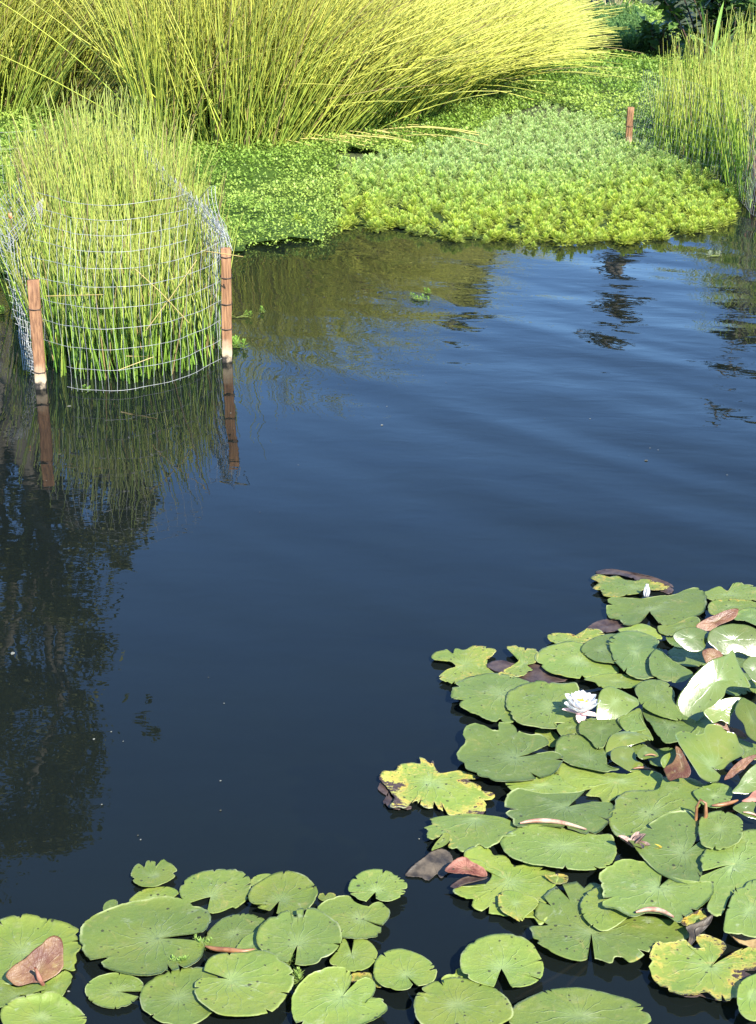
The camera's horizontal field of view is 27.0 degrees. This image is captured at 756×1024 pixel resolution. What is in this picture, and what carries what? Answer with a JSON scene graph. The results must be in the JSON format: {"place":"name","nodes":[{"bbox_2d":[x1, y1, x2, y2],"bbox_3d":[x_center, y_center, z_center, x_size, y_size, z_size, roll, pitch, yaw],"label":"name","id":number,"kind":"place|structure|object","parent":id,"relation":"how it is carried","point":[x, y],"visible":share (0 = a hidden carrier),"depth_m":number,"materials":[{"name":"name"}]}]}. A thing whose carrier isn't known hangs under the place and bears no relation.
{"place":"outdoors","nodes":[
{"label":"outdoors","id":0,"kind":"place"},
{"bbox_2d":[0,145,755,1023],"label":"water","id":1,"kind":"structure","parent":0,"point":[332,509],"depth_m":5.30,"materials":[{"name":"liquid"}]},
{"bbox_2d":[0,979,47,1007],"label":"lily pad","id":2,"kind":"object","parent":1,"relation":"on","point":[8,993],"visible":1,"depth_m":3.09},
{"bbox_2d":[27,279,46,389],"bbox_3d":[-1.504,-0.727,6.968,0.062,0.602,0.102,0,21,0],"label":"wooden stake","id":3,"kind":"object","parent":1,"relation":"in","point":[36,324],"visible":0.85,"depth_m":6.94,"materials":[{"name":"wood"}]},
{"bbox_2d":[0,914,81,984],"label":"lily pad","id":4,"kind":"object","parent":1,"relation":"on","point":[24,936],"visible":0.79,"depth_m":3.26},
{"bbox_2d":[6,935,63,985],"bbox_3d":[-0.668,0.898,3.104,0.119,0.078,0.060,-15,26,-35],"label":"lily leaf","id":5,"kind":"object","parent":4,"relation":"on","point":[42,963],"visible":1,"depth_m":3.11,"materials":[{"name":"brown plant"}]},
{"bbox_2d":[0,991,86,1023],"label":"lily pad","id":6,"kind":"object","parent":1,"relation":"on","point":[50,1007],"visible":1,"depth_m":3.02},
{"bbox_2d":[41,970,71,995],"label":"lily pad","id":7,"kind":"object","parent":1,"relation":"on","point":[60,983],"visible":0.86,"depth_m":3.13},
{"bbox_2d":[85,973,142,1008],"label":"lily pad","id":8,"kind":"object","parent":1,"relation":"on","point":[106,990],"visible":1,"depth_m":3.10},
{"bbox_2d":[0,129,232,392],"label":"wire cage","id":9,"kind":"object","parent":1,"relation":"in","point":[217,224],"visible":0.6,"depth_m":7.27,"materials":[{"name":"silver"}]},
{"bbox_2d":[0,79,243,383],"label":"reed clump","id":10,"kind":"object","parent":1,"relation":"in","point":[95,176],"visible":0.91,"depth_m":7.59,"materials":[{"name":"plant"}]},
{"bbox_2d":[79,896,210,975],"bbox_3d":[-0.482,0.872,3.250,0.268,0.020,0.264,0,21,0],"label":"lily pad","id":11,"kind":"object","parent":1,"relation":"on","point":[130,938],"visible":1,"depth_m":3.25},
{"bbox_2d":[129,886,178,901],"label":"lily pad","id":12,"kind":"object","parent":1,"relation":"on","point":[148,893],"visible":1,"depth_m":3.41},
{"bbox_2d":[131,859,176,886],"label":"lily pad","id":13,"kind":"object","parent":1,"relation":"on","point":[151,874],"visible":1,"depth_m":3.47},
{"bbox_2d":[139,967,217,1023],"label":"lily pad","id":14,"kind":"object","parent":1,"relation":"on","point":[167,997],"visible":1,"depth_m":3.08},
{"bbox_2d":[179,869,250,913],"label":"lily pad","id":15,"kind":"object","parent":1,"relation":"on","point":[223,889],"visible":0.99,"depth_m":3.42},
{"bbox_2d":[220,247,232,362],"bbox_3d":[-0.705,-0.900,7.362,0.064,0.672,0.053,0,21,0],"label":"wooden stake","id":16,"kind":"object","parent":1,"relation":"in","point":[226,299],"visible":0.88,"depth_m":7.32,"materials":[{"name":"wood"}]},
{"bbox_2d":[204,913,264,952],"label":"lily pad","id":17,"kind":"object","parent":1,"relation":"on","point":[227,934],"visible":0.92,"depth_m":3.27,"materials":[{"name":"green plant"}]},
{"bbox_2d":[236,931,260,951],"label":"lily pad","id":18,"kind":"object","parent":17,"relation":"on","point":[248,941],"visible":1,"depth_m":3.23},
{"bbox_2d":[194,950,293,1016],"bbox_3d":[-0.263,0.925,3.095,0.196,0.013,0.204,0,21,0],"label":"lily pad","id":19,"kind":"object","parent":1,"relation":"on","point":[256,982],"visible":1,"depth_m":3.10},
{"bbox_2d":[248,870,317,915],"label":"lily pad","id":20,"kind":"object","parent":1,"relation":"on","point":[293,891],"visible":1,"depth_m":3.39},
{"bbox_2d":[256,908,341,965],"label":"lily pad","id":21,"kind":"object","parent":1,"relation":"on","point":[313,935],"visible":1,"depth_m":3.23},
{"bbox_2d":[291,966,387,1023],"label":"lily pad","id":22,"kind":"object","parent":1,"relation":"on","point":[319,997],"visible":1,"depth_m":3.05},
{"bbox_2d":[317,895,389,938],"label":"lily pad","id":23,"kind":"object","parent":1,"relation":"on","point":[349,915],"visible":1,"depth_m":3.31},
{"bbox_2d":[329,938,377,971],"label":"lily pad","id":24,"kind":"object","parent":1,"relation":"on","point":[362,956],"visible":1,"depth_m":3.19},
{"bbox_2d":[348,869,406,901],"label":"lily pad","id":25,"kind":"object","parent":1,"relation":"on","point":[386,886],"visible":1,"depth_m":3.42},
{"bbox_2d":[373,948,436,989],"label":"lily pad","id":26,"kind":"object","parent":1,"relation":"on","point":[397,969],"visible":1,"depth_m":3.15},
{"bbox_2d":[405,848,452,880],"bbox_3d":[0.126,0.786,3.499,0.068,0.019,0.126,19,28,40],"label":"dead leaf","id":27,"kind":"object","parent":1,"relation":"on","point":[430,865],"visible":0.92,"depth_m":3.50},
{"bbox_2d":[379,757,494,814],"bbox_3d":[0.141,0.664,3.820,0.279,0.011,0.273,0,21,0],"label":"lily pad","id":28,"kind":"object","parent":1,"relation":"on","point":[426,783],"visible":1,"depth_m":3.80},
{"bbox_2d":[413,977,513,1023],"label":"lily pad","id":29,"kind":"object","parent":1,"relation":"on","point":[454,1000],"visible":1,"depth_m":3.04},
{"bbox_2d":[431,645,495,683],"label":"lily pad","id":30,"kind":"object","parent":1,"relation":"on","point":[472,660],"visible":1,"depth_m":4.45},
{"bbox_2d":[450,875,486,888],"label":"dead leaf","id":31,"kind":"object","parent":1,"relation":"on","point":[464,881],"visible":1,"depth_m":3.44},
{"bbox_2d":[445,857,486,876],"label":"dead leaf","id":32,"kind":"object","parent":31,"relation":"on","point":[462,865],"visible":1,"depth_m":3.46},
{"bbox_2d":[424,814,516,851],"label":"lily pad","id":33,"kind":"object","parent":1,"relation":"on","point":[465,831],"visible":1,"depth_m":3.62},
{"bbox_2d":[451,673,528,722],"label":"lily pad","id":34,"kind":"object","parent":1,"relation":"on","point":[483,695],"visible":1,"depth_m":4.24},
{"bbox_2d":[460,933,543,986],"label":"lily pad","id":35,"kind":"object","parent":1,"relation":"on","point":[484,960],"visible":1,"depth_m":3.16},
{"bbox_2d":[453,845,558,924],"bbox_3d":[0.277,0.810,3.438,0.223,0.014,0.261,6,22,14],"label":"lily pad","id":36,"kind":"object","parent":1,"relation":"on","point":[531,880],"visible":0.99,"depth_m":3.44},
{"bbox_2d":[498,890,538,921],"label":"lily pad","id":37,"kind":"object","parent":36,"relation":"on","point":[517,906],"visible":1,"depth_m":3.35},
{"bbox_2d":[456,722,562,781],"bbox_3d":[0.328,0.600,3.943,0.265,0.016,0.298,0,21,0],"label":"lily pad","id":38,"kind":"object","parent":1,"relation":"on","point":[487,752],"visible":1,"depth_m":3.94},
{"bbox_2d":[292,91,755,248],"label":"feathery water plants","id":39,"kind":"object","parent":1,"relation":"on","point":[539,177],"visible":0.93,"depth_m":11.53,"materials":[{"name":"green plant"}]},
{"bbox_2d":[486,660,568,682],"bbox_3d":[0.418,0.446,4.402,0.238,0.007,0.115,12,24,28],"label":"sunken leaf","id":40,"kind":"object","parent":1,"relation":"on","point":[538,672],"visible":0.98,"depth_m":4.40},
{"bbox_2d":[498,645,538,676],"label":"lily pad","id":41,"kind":"object","parent":40,"relation":"on","point":[525,659],"visible":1,"depth_m":4.45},
{"bbox_2d":[505,774,576,792],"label":"lily pad","id":42,"kind":"object","parent":1,"relation":"on","point":[554,783],"visible":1,"depth_m":3.81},
{"bbox_2d":[506,680,578,728],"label":"lily pad","id":43,"kind":"object","parent":1,"relation":"on","point":[539,704],"visible":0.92,"depth_m":4.19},
{"bbox_2d":[500,823,616,870],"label":"lily pad","id":44,"kind":"object","parent":1,"relation":"on","point":[537,844],"visible":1,"depth_m":3.55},
{"bbox_2d":[504,788,613,833],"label":"lily pad","id":45,"kind":"object","parent":1,"relation":"on","point":[551,809],"visible":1,"depth_m":3.68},
{"bbox_2d":[556,719,579,735],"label":"lily pad","id":46,"kind":"object","parent":1,"relation":"on","point":[569,727],"visible":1,"depth_m":4.06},
{"bbox_2d":[562,690,600,722],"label":"water lily flower","id":47,"kind":"object","parent":46,"relation":"on","point":[581,704],"visible":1,"depth_m":4.11,"materials":[{"name":"white plant"}]},
{"bbox_2d":[547,628,603,643],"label":"lily pad","id":48,"kind":"object","parent":1,"relation":"on","point":[585,635],"visible":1,"depth_m":4.60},
{"bbox_2d":[534,641,618,678],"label":"lily pad","id":49,"kind":"object","parent":1,"relation":"on","point":[569,659],"visible":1,"depth_m":4.43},
{"bbox_2d":[509,987,650,1023],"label":"lily pad","id":50,"kind":"object","parent":1,"relation":"on","point":[574,1005],"visible":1,"depth_m":3.03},
{"bbox_2d":[555,734,618,771],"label":"lily pad","id":51,"kind":"object","parent":1,"relation":"on","point":[579,750],"visible":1,"depth_m":3.94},
{"bbox_2d":[581,633,615,663],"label":"lily pad","id":52,"kind":"object","parent":1,"relation":"on","point":[597,648],"visible":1,"depth_m":4.50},
{"bbox_2d":[579,717,622,748],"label":"lily pad","id":53,"kind":"object","parent":1,"relation":"on","point":[597,733],"visible":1,"depth_m":4.04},
{"bbox_2d":[596,686,638,719],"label":"lily leaf","id":54,"kind":"object","parent":53,"relation":"on","point":[615,703],"visible":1,"depth_m":4.12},
{"bbox_2d":[586,618,630,632],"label":"sunken leaf","id":55,"kind":"object","parent":1,"relation":"on","point":[607,625],"visible":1,"depth_m":4.68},
{"bbox_2d":[529,881,688,962],"bbox_3d":[0.460,0.866,3.276,0.311,0.014,0.273,18,27,38],"label":"lily pad","id":56,"kind":"object","parent":1,"relation":"on","point":[567,931],"visible":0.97,"depth_m":3.27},
{"bbox_2d":[580,886,627,930],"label":"lily pad","id":57,"kind":"object","parent":56,"relation":"on","point":[597,914],"visible":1,"depth_m":3.31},
{"bbox_2d":[599,859,713,922],"bbox_3d":[0.579,0.808,3.363,0.238,0.020,0.207,14,25,32],"label":"lily pad","id":58,"kind":"object","parent":56,"relation":"on","point":[631,887],"visible":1,"depth_m":3.36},
{"bbox_2d":[555,763,663,801],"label":"lily pad","id":59,"kind":"object","parent":1,"relation":"on","point":[606,786],"visible":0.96,"depth_m":3.83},
{"bbox_2d":[584,673,642,688],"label":"lily pad","id":60,"kind":"object","parent":1,"relation":"on","point":[616,680],"visible":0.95,"depth_m":4.31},
{"bbox_2d":[605,731,650,755],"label":"lily leaf","id":61,"kind":"object","parent":1,"relation":"on","point":[622,738],"visible":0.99,"depth_m":3.98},
{"bbox_2d":[625,107,633,141],"bbox_3d":[2.195,-3.314,13.780,0.067,0.449,0.056,0,21,0],"label":"wooden stake","id":62,"kind":"object","parent":1,"relation":"in","point":[629,122],"visible":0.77,"depth_m":13.73,"materials":[{"name":"wood"}]},
{"bbox_2d":[591,574,668,596],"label":"lily pad","id":63,"kind":"object","parent":1,"relation":"on","point":[613,586],"visible":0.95,"depth_m":4.94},
{"bbox_2d":[611,746,650,771],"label":"lily leaf","id":64,"kind":"object","parent":1,"relation":"on","point":[624,757],"visible":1,"depth_m":3.90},
{"bbox_2d":[608,631,658,679],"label":"lily pad","id":65,"kind":"object","parent":1,"relation":"on","point":[631,651],"visible":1,"depth_m":4.46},
{"bbox_2d":[649,648,692,682],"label":"lily pad","id":66,"kind":"object","parent":65,"relation":"on","point":[663,666],"visible":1,"depth_m":4.35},
{"bbox_2d":[595,569,673,593],"bbox_3d":[0.822,0.211,5.008,0.277,0.012,0.071,16,26,36],"label":"sunken leaf","id":67,"kind":"object","parent":1,"relation":"on","point":[638,576],"visible":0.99,"depth_m":5.02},
{"bbox_2d":[618,708,652,740],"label":"lily pad","id":68,"kind":"object","parent":1,"relation":"on","point":[636,715],"visible":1,"depth_m":4.08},
{"bbox_2d":[619,709,645,731],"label":"lily pad","id":69,"kind":"object","parent":68,"relation":"on","point":[627,723],"visible":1,"depth_m":4.05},
{"bbox_2d":[618,624,661,638],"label":"lily pad","id":70,"kind":"object","parent":1,"relation":"on","point":[648,629],"visible":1,"depth_m":4.63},
{"bbox_2d":[609,777,702,839],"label":"lily pad","id":71,"kind":"object","parent":1,"relation":"on","point":[633,811],"visible":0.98,"depth_m":3.70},
{"bbox_2d":[664,746,690,780],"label":"lily leaf","id":72,"kind":"object","parent":71,"relation":"on","point":[678,767],"visible":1,"depth_m":3.78,"materials":[{"name":"brown plant"}]},
{"bbox_2d":[606,587,706,624],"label":"lily pad","id":73,"kind":"object","parent":1,"relation":"on","point":[674,608],"visible":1,"depth_m":4.78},
{"bbox_2d":[649,747,684,766],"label":"lily pad","id":74,"kind":"object","parent":1,"relation":"on","point":[661,752],"visible":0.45,"depth_m":3.95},
{"bbox_2d":[642,707,697,743],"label":"lily pad","id":75,"kind":"object","parent":1,"relation":"on","point":[666,730],"visible":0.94,"depth_m":4.06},
{"bbox_2d":[635,679,689,720],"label":"lily pad","id":76,"kind":"object","parent":75,"relation":"on","point":[655,696],"visible":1,"depth_m":4.16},
{"bbox_2d":[657,616,699,635],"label":"lily pad","id":77,"kind":"object","parent":1,"relation":"on","point":[672,629],"visible":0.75,"depth_m":4.64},
{"bbox_2d":[628,810,730,884],"bbox_3d":[0.679,0.748,3.528,0.213,0.021,0.260,19,28,40],"label":"lily pad","id":78,"kind":"object","parent":1,"relation":"on","point":[674,834],"visible":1,"depth_m":3.53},
{"bbox_2d":[698,810,742,849],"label":"lily pad","id":79,"kind":"object","parent":78,"relation":"on","point":[714,827],"visible":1,"depth_m":3.58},
{"bbox_2d":[667,647,706,666],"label":"lily pad","id":80,"kind":"object","parent":1,"relation":"on","point":[681,656],"visible":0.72,"depth_m":4.47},
{"bbox_2d":[673,627,708,651],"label":"lily leaf","id":81,"kind":"object","parent":1,"relation":"on","point":[691,639],"visible":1,"depth_m":4.38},
{"bbox_2d":[632,70,755,213],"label":"wire cage","id":82,"kind":"object","parent":1,"relation":"on","point":[701,134],"visible":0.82,"depth_m":12.37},
{"bbox_2d":[680,907,711,925],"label":"lily pad","id":83,"kind":"object","parent":1,"relation":"on","point":[701,914],"visible":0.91,"depth_m":3.30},
{"bbox_2d":[646,3,755,209],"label":"reed clump","id":84,"kind":"object","parent":1,"relation":"in","point":[743,82],"visible":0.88,"depth_m":12.94,"materials":[{"name":"plant"}]},
{"bbox_2d":[649,934,755,1000],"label":"lily pad","id":85,"kind":"object","parent":1,"relation":"on","point":[682,967],"visible":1,"depth_m":3.15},
{"bbox_2d":[686,914,712,944],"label":"dead leaf","id":86,"kind":"object","parent":85,"relation":"on","point":[694,930],"visible":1,"depth_m":3.24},
{"bbox_2d":[695,716,729,729],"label":"lily pad","id":87,"kind":"object","parent":1,"relation":"on","point":[704,720],"visible":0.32,"depth_m":4.12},
{"bbox_2d":[676,650,750,720],"bbox_3d":[0.884,0.464,4.165,0.215,0.143,0.075,-13,25,-30],"label":"lily leaf","id":88,"kind":"object","parent":87,"relation":"on","point":[710,682],"visible":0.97,"depth_m":4.16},
{"bbox_2d":[693,782,737,807],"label":"lily pad","id":89,"kind":"object","parent":1,"relation":"on","point":[715,795],"visible":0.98,"depth_m":3.73,"materials":[{"name":"green plant"}]},
{"bbox_2d":[675,724,744,782],"bbox_3d":[0.820,0.582,3.825,0.173,0.055,0.161,-10,23,-24],"label":"lily leaf","id":90,"kind":"object","parent":89,"relation":"on","point":[711,747],"visible":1,"depth_m":3.82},
{"bbox_2d":[696,608,738,630],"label":"lily leaf","id":91,"kind":"object","parent":1,"relation":"on","point":[713,622],"visible":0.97,"depth_m":4.53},
{"bbox_2d":[699,829,755,916],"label":"lily pad","id":92,"kind":"object","parent":1,"relation":"on","point":[739,858],"visible":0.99,"depth_m":3.44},
{"bbox_2d":[723,879,755,937],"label":"lily pad","id":93,"kind":"object","parent":92,"relation":"on","point":[740,916],"visible":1,"depth_m":3.28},
{"bbox_2d":[704,582,755,600],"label":"lily pad","id":94,"kind":"object","parent":1,"relation":"on","point":[739,590],"visible":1,"depth_m":4.88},
{"bbox_2d":[714,721,746,736],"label":"lily leaf","id":95,"kind":"object","parent":1,"relation":"on","point":[727,727],"visible":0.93,"depth_m":4.02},
{"bbox_2d":[703,697,741,723],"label":"lily leaf","id":96,"kind":"object","parent":95,"relation":"on","point":[722,710],"visible":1,"depth_m":4.01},
{"bbox_2d":[707,624,755,656],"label":"lily leaf","id":97,"kind":"object","parent":1,"relation":"on","point":[726,639],"visible":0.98,"depth_m":4.38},
{"bbox_2d":[708,598,755,614],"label":"lily pad","id":98,"kind":"object","parent":1,"relation":"on","point":[717,606],"visible":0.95,"depth_m":4.77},
{"bbox_2d":[724,754,755,779],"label":"lily leaf","id":99,"kind":"object","parent":1,"relation":"on","point":[738,768],"visible":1,"depth_m":3.81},
{"bbox_2d":[735,653,748,667],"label":"lily pad","id":100,"kind":"object","parent":1,"relation":"on","point":[741,658],"visible":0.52,"depth_m":4.40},
{"bbox_2d":[732,764,755,794],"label":"lily leaf","id":101,"kind":"object","parent":1,"relation":"on","point":[746,785],"visible":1,"depth_m":3.72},
{"bbox_2d":[733,801,755,819],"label":"lily leaf","id":102,"kind":"object","parent":1,"relation":"on","point":[746,809],"visible":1,"depth_m":3.66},
{"bbox_2d":[734,608,755,624],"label":"lily pad","id":103,"kind":"object","parent":1,"relation":"on","point":[747,615],"visible":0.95,"depth_m":4.69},
{"bbox_2d":[737,974,755,1020],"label":"lily pad","id":104,"kind":"object","parent":1,"relation":"on","point":[746,996],"visible":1,"depth_m":3.04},
{"bbox_2d":[738,738,755,759],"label":"lily pad","id":105,"kind":"object","parent":1,"relation":"on","point":[749,748],"visible":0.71,"depth_m":3.95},
{"bbox_2d":[735,698,755,741],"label":"lily leaf","id":106,"kind":"object","parent":105,"relation":"on","point":[745,710],"visible":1,"depth_m":3.98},
{"bbox_2d":[749,680,755,692],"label":"lily pad","id":107,"kind":"object","parent":1,"relation":"on","point":[752,688],"visible":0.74,"depth_m":4.23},
{"bbox_2d":[742,656,755,681],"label":"lily leaf","id":108,"kind":"object","parent":107,"relation":"on","point":[749,665],"visible":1,"depth_m":4.21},
{"bbox_2d":[39,0,755,176],"bbox_3d":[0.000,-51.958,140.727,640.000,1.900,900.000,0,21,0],"label":"ground","id":109,"kind":"structure","parent":0,"point":[356,153],"depth_m":16.09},
{"bbox_2d":[0,0,214,122],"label":"reed clump","id":110,"kind":"object","parent":109,"relation":"on","point":[18,35],"visible":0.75,"depth_m":14.52,"materials":[{"name":"plant"}]},
{"bbox_2d":[24,0,374,144],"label":"reed clump","id":111,"kind":"object","parent":109,"relation":"on","point":[110,85],"visible":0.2,"depth_m":14.29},
{"bbox_2d":[0,0,556,152],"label":"reed clump","id":112,"kind":"object","parent":109,"relation":"on","point":[324,26],"visible":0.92,"depth_m":13.07,"materials":[{"name":"plant"}]},
{"bbox_2d":[0,0,714,276],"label":"ground cover","id":113,"kind":"object","parent":109,"relation":"on","point":[265,191],"visible":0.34,"depth_m":13.32,"materials":[{"name":"green plant"}]},
{"bbox_2d":[305,0,636,142],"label":"reed clump","id":114,"kind":"object","parent":113,"relation":"on","point":[454,82],"visible":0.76,"depth_m":14.17,"materials":[{"name":"plant"}]},
{"bbox_2d":[435,0,643,109],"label":"reed clump","id":115,"kind":"object","parent":113,"relation":"on","point":[574,26],"visible":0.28,"depth_m":16.07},
{"bbox_2d":[557,0,676,52],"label":"pale plants","id":116,"kind":"object","parent":113,"relation":"on","point":[625,20],"visible":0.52,"depth_m":20.72,"materials":[{"name":"green plant"}]},
{"bbox_2d":[630,12,693,56],"bbox_3d":[3.533,-5.967,19.827,0.637,0.596,0.819,-15,26,-34],"label":"leafy shrub","id":117,"kind":"object","parent":109,"relation":"on","point":[652,28],"visible":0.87,"depth_m":19.70,"materials":[{"name":"green plant"}]},
{"bbox_2d":[647,0,755,65],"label":"leafy shrub","id":118,"kind":"object","parent":109,"relation":"on","point":[677,14],"visible":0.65,"depth_m":18.93,"materials":[{"name":"green plant"}]},
{"bbox_2d":[686,2,751,71],"bbox_3d":[3.993,-5.368,17.884,0.907,0.849,0.869,-19,28,-40],"label":"strap leaf plant","id":119,"kind":"object","parent":109,"relation":"on","point":[716,29],"visible":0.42,"depth_m":18.02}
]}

